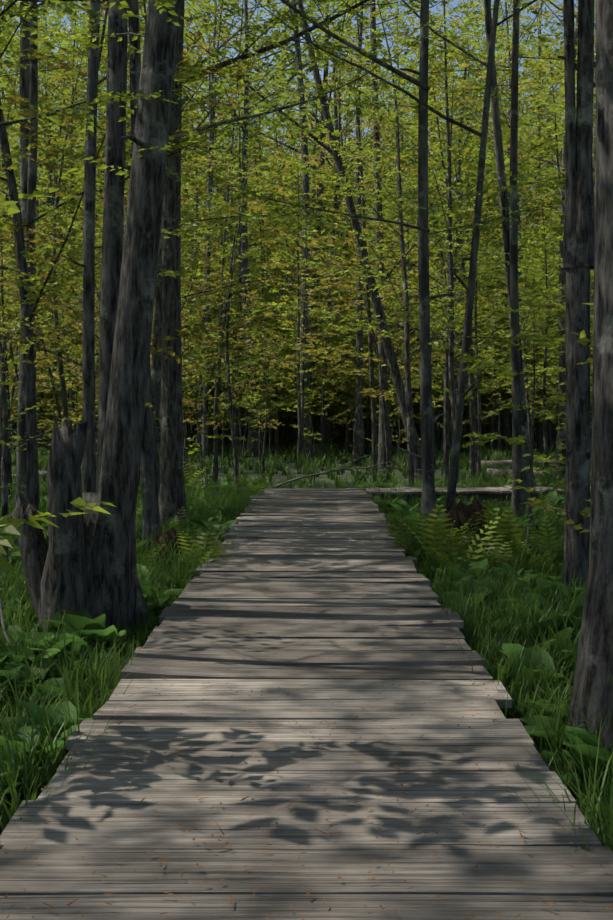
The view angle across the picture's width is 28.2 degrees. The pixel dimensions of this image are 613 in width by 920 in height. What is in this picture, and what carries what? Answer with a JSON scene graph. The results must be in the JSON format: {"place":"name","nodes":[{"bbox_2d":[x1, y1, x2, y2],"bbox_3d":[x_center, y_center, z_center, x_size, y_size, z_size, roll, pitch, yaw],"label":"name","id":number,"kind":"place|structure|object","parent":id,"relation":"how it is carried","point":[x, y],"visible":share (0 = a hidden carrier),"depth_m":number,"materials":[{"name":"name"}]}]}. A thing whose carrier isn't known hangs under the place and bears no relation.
{"place":"outdoors","nodes":[
{"label":"outdoors","id":0,"kind":"place"},
{"bbox_2d":[3,430,571,799],"bbox_3d":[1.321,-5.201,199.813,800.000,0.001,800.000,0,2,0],"label":"undergrowth","id":1,"kind":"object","parent":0,"point":[280,477],"depth_m":43.16,"materials":[{"name":"green plant"}]},
{"bbox_2d":[0,188,115,571],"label":"leafy branch","id":2,"kind":"object","parent":1,"relation":"on","point":[10,526],"visible":1,"depth_m":5.59,"materials":[{"name":"green plant"}]},
{"bbox_2d":[2,1,129,500],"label":"tree","id":3,"kind":"object","parent":1,"relation":"on","point":[24,78],"visible":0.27,"depth_m":23.55,"materials":[{"name":"dark bark"},{"name":"leaf"}]},
{"bbox_2d":[0,1,220,506],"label":"forest trees","id":4,"kind":"object","parent":1,"relation":"on","point":[30,230],"visible":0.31,"depth_m":19.23,"materials":[{"name":"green plant"}]},
{"bbox_2d":[10,0,366,632],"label":"tree clump","id":5,"kind":"object","parent":1,"relation":"on","point":[87,560],"visible":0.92,"depth_m":9.94,"materials":[{"name":"grey plant"}]},
{"bbox_2d":[0,0,439,465],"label":"trees","id":6,"kind":"object","parent":1,"relation":"on","point":[357,450],"visible":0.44,"depth_m":52.41,"materials":[{"name":"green plant"}]},
{"bbox_2d":[96,0,443,548],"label":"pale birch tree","id":7,"kind":"object","parent":1,"relation":"on","point":[151,514],"visible":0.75,"depth_m":15.19,"materials":[{"name":"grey plant"}]},
{"bbox_2d":[48,0,524,523],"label":"tree","id":8,"kind":"object","parent":1,"relation":"on","point":[172,498],"visible":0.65,"depth_m":18.67,"materials":[{"name":"grey plant"}]},
{"bbox_2d":[0,0,576,451],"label":"forest trees","id":9,"kind":"object","parent":1,"relation":"on","point":[270,202],"depth_m":64.03,"materials":[{"name":"green plant"}]},
{"bbox_2d":[0,448,590,645],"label":"fallen logs","id":10,"kind":"object","parent":1,"relation":"on","point":[506,463],"visible":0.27,"depth_m":35.61,"materials":[{"name":"plant"}]},
{"bbox_2d":[0,17,593,449],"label":"forest trees","id":11,"kind":"object","parent":1,"relation":"on","point":[280,229],"visible":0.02,"depth_m":75.57,"materials":[{"name":"green plant"}]},
{"bbox_2d":[0,0,594,453],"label":"forest trees","id":12,"kind":"object","parent":1,"relation":"on","point":[332,432],"visible":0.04,"depth_m":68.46,"materials":[{"name":"green plant"}]},
{"bbox_2d":[0,1,594,572],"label":"trees","id":13,"kind":"object","parent":1,"relation":"on","point":[46,399],"visible":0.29,"depth_m":43.02,"materials":[{"name":"green plant"}]},
{"bbox_2d":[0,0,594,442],"bbox_3d":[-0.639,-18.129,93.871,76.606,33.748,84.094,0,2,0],"label":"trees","id":14,"kind":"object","parent":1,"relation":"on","point":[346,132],"visible":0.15,"depth_m":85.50,"materials":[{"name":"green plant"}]},
{"bbox_2d":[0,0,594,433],"bbox_3d":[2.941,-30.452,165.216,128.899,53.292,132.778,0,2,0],"label":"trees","id":15,"kind":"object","parent":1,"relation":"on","point":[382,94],"depth_m":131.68,"materials":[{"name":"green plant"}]},
{"bbox_2d":[0,0,595,560],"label":"trees","id":16,"kind":"object","parent":1,"relation":"on","point":[448,378],"visible":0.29,"depth_m":34.27,"materials":[{"name":"green plant"}]},
{"bbox_2d":[0,0,595,499],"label":"trees","id":17,"kind":"object","parent":1,"relation":"on","point":[408,344],"visible":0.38,"depth_m":29.94,"materials":[{"name":"green plant"}]},
{"bbox_2d":[0,0,595,479],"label":"forest trees","id":18,"kind":"object","parent":1,"relation":"on","point":[286,98],"visible":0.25,"depth_m":44.92,"materials":[{"name":"green plant"}]},
{"bbox_2d":[0,0,595,502],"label":"forest trees","id":19,"kind":"object","parent":1,"relation":"on","point":[156,376],"visible":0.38,"depth_m":36.25,"materials":[{"name":"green plant"}]},
{"bbox_2d":[0,0,595,215],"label":"forest trees","id":20,"kind":"object","parent":1,"relation":"on","point":[167,3],"visible":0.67,"depth_m":9.44,"materials":[{"name":"green plant"}]},
{"bbox_2d":[0,0,595,433],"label":"trees","id":21,"kind":"object","parent":1,"relation":"on","point":[510,4],"visible":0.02,"depth_m":129.58,"materials":[{"name":"green plant"}]},
{"bbox_2d":[46,465,563,573],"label":"ferns","id":22,"kind":"object","parent":1,"relation":"on","point":[444,551],"visible":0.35,"depth_m":14.27,"materials":[{"name":"green plant"}]},
{"bbox_2d":[0,478,611,820],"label":"leafy plants","id":23,"kind":"object","parent":1,"relation":"on","point":[95,627],"visible":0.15,"depth_m":9.34,"materials":[{"name":"green plant"}]},
{"bbox_2d":[16,0,595,472],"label":"trees","id":24,"kind":"object","parent":1,"relation":"on","point":[380,344],"visible":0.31,"depth_m":42.02,"materials":[{"name":"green plant"}]},
{"bbox_2d":[0,464,612,868],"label":"sedge grass","id":25,"kind":"structure","parent":1,"relation":"on","point":[598,823],"depth_m":8.86,"materials":[{"name":"green plant"}]},
{"bbox_2d":[0,485,612,919],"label":"boardwalk","id":26,"kind":"structure","parent":1,"relation":"on","point":[316,724],"depth_m":5.54,"materials":[{"name":"grey wood"}]},
{"bbox_2d":[140,0,509,484],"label":"leaning tree","id":27,"kind":"object","parent":1,"relation":"on","point":[392,361],"visible":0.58,"depth_m":32.65,"materials":[{"name":"grey plant"}]},
{"bbox_2d":[155,499,495,563],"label":"ferns","id":28,"kind":"object","parent":1,"relation":"on","point":[460,513],"visible":0.25,"depth_m":14.66,"materials":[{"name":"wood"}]},
{"bbox_2d":[181,0,506,527],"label":"curved tree","id":29,"kind":"object","parent":1,"relation":"on","point":[462,393],"visible":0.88,"depth_m":17.66,"materials":[{"name":"grey plant"}]},
{"bbox_2d":[173,0,594,533],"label":"tree","id":30,"kind":"object","parent":1,"relation":"on","point":[428,497],"visible":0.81,"depth_m":17.46,"materials":[{"name":"grey plant"}]},
{"bbox_2d":[320,0,595,516],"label":"forest trees","id":31,"kind":"object","parent":1,"relation":"on","point":[520,462],"visible":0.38,"depth_m":22.08,"materials":[{"name":"green plant"}]},
{"bbox_2d":[495,330,592,532],"bbox_3d":[2.341,-0.039,7.620,2.460,3.635,1.878,0,2,0],"label":"leafy branch","id":32,"kind":"object","parent":1,"relation":"on","point":[583,340],"visible":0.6,"depth_m":7.42,"materials":[{"name":"green plant"}]},
{"bbox_2d":[557,0,595,589],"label":"forked tree","id":33,"kind":"object","parent":1,"relation":"on","point":[578,240],"visible":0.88,"depth_m":12.32,"materials":[{"name":"grey plant"}]},
{"bbox_2d":[565,0,612,752],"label":"tree","id":34,"kind":"object","parent":1,"relation":"on","point":[592,694],"visible":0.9,"depth_m":6.38,"materials":[{"name":"grey plant"}]},
{"bbox_2d":[0,0,595,265],"label":"sky","id":35,"kind":"structure","parent":0,"point":[454,3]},
{"bbox_2d":[11,439,590,488],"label":"undergrowth","id":36,"kind":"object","parent":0,"point":[308,466],"depth_m":44.27,"materials":[{"name":"green plant"}]},
{"bbox_2d":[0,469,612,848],"bbox_3d":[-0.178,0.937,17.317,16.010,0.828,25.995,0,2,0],"label":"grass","id":37,"kind":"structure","parent":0,"point":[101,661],"depth_m":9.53,"materials":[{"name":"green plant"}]}
]}

